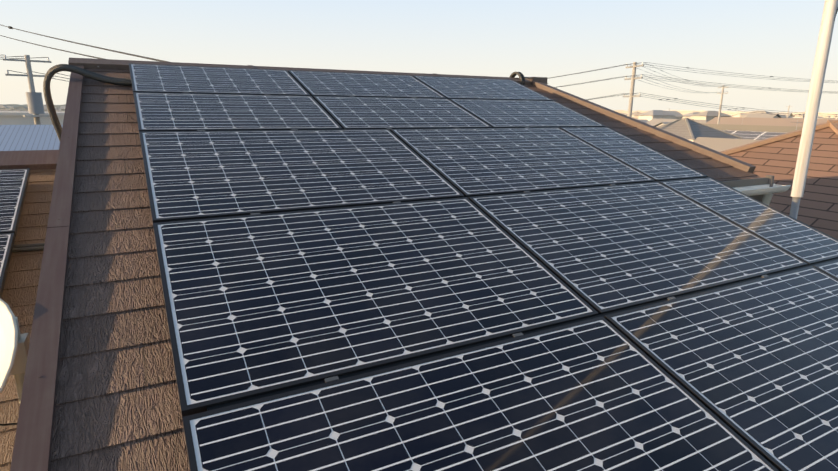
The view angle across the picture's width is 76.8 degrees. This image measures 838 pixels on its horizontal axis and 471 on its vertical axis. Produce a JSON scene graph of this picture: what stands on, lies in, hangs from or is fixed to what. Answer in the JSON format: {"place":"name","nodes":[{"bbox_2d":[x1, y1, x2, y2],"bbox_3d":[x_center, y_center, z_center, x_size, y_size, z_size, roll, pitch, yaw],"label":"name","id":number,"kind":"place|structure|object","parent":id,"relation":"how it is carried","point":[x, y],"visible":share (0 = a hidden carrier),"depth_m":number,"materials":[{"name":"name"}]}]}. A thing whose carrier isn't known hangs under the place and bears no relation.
{"place":"outdoors","nodes":[
{"label":"outdoors","id":0,"kind":"place"},
{"bbox_2d":[0,150,58,470],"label":"wing roof","id":1,"kind":"structure","parent":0,"point":[19,293],"depth_m":3.32,"materials":[{"name":"brown tile"}]},
{"bbox_2d":[0,168,30,297],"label":"solar panel","id":2,"kind":"object","parent":1,"relation":"on","point":[13,185],"visible":1,"depth_m":3.63,"materials":[{"name":"black glass"}]},
{"bbox_2d":[12,243,44,251],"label":"wing conduits","id":3,"kind":"object","parent":1,"relation":"on","point":[27,247],"visible":0.29,"depth_m":3.39,"materials":[{"name":"grey metal"}]},
{"bbox_2d":[50,68,759,470],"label":"roof slates","id":4,"kind":"object","parent":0,"point":[118,402],"visible":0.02,"depth_m":1.76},
{"bbox_2d":[129,63,837,470],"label":"solar panels","id":5,"kind":"object","parent":4,"relation":"on","point":[363,271],"visible":1,"depth_m":2.07,"materials":[{"name":"blue"}]},
{"bbox_2d":[0,0,837,112],"label":"sky","id":6,"kind":"structure","parent":0,"point":[494,38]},
{"bbox_2d":[705,117,837,126],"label":"brown house","id":7,"kind":"structure","parent":0,"point":[761,121],"depth_m":78.21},
{"label":"ground","id":8,"kind":"structure","parent":0,"visible":0},
{"bbox_2d":[0,125,62,150],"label":"metal roof","id":9,"kind":"structure","parent":8,"relation":"on","point":[26,137],"depth_m":17.66,"materials":[{"name":"grey metal"}]},
{"bbox_2d":[0,111,64,124],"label":"buildings","id":10,"kind":"structure","parent":8,"relation":"on","point":[12,118],"depth_m":45.01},
{"bbox_2d":[0,25,837,124],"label":"power lines","id":11,"kind":"object","parent":8,"relation":"on","point":[35,103],"visible":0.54,"depth_m":24.74,"materials":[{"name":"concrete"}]},
{"bbox_2d":[0,105,837,151],"bbox_3d":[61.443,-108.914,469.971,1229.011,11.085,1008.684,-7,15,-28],"label":"town","id":12,"kind":"object","parent":8,"relation":"on","point":[655,118],"visible":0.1,"depth_m":155.12,"materials":[{"name":"metal"}]},
{"bbox_2d":[0,104,837,116],"bbox_3d":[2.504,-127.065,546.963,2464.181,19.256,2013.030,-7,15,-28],"label":"tree line","id":13,"kind":"object","parent":8,"relation":"on","point":[683,112],"visible":0.12,"depth_m":1255.42,"materials":[{"name":"plant"}]},
{"bbox_2d":[657,118,741,141],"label":"house roof","id":14,"kind":"structure","parent":8,"relation":"on","point":[689,129],"depth_m":32.43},
{"bbox_2d":[705,124,802,139],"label":"solar house","id":15,"kind":"structure","parent":8,"relation":"on","point":[758,132],"depth_m":51.30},
{"bbox_2d":[720,120,837,239],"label":"neighbouring shingle roof","id":16,"kind":"structure","parent":8,"relation":"on","point":[775,157],"depth_m":7.83,"materials":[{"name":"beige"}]},
{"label":"house","id":17,"kind":"structure","parent":8,"relation":"on"},
{"bbox_2d":[10,65,755,470],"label":"roof trims","id":18,"kind":"object","parent":17,"relation":"attached to","point":[34,437],"visible":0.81,"depth_m":1.76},
{"bbox_2d":[0,298,29,425],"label":"satellite dish","id":19,"kind":"object","parent":18,"relation":"attached to","point":[14,345],"visible":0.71,"depth_m":1.63,"materials":[{"name":"beige"}]},
{"bbox_2d":[43,64,131,140],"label":"conduits","id":20,"kind":"object","parent":18,"relation":"on","point":[52,71],"visible":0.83,"depth_m":3.57,"materials":[{"name":"grey"}]},
{"bbox_2d":[68,58,547,84],"bbox_3d":[-0.604,-1.514,4.963,4.515,0.091,0.247,-7,15,-28],"label":"ridge cap","id":21,"kind":"object","parent":18,"relation":"on","point":[90,63],"visible":0.29,"depth_m":4.42,"materials":[{"name":"metal"}]},
{"bbox_2d":[510,72,524,84],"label":"ridge conduits","id":22,"kind":"structure","parent":18,"relation":"on","point":[520,75],"depth_m":5.76,"materials":[{"name":"grey"}]},
{"bbox_2d":[720,175,790,205],"bbox_3d":[2.238,-0.245,4.071,1.270,0.400,0.468,-7,15,-28],"label":"gutter","id":23,"kind":"object","parent":18,"relation":"attached to","point":[762,190],"visible":0.48,"depth_m":4.09,"materials":[{"name":"grey metal"}]},
{"bbox_2d":[789,0,837,219],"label":"mast","id":24,"kind":"object","parent":18,"relation":"on","point":[830,10],"visible":0.54,"depth_m":3.68,"materials":[{"name":"grey metal"}]}
]}

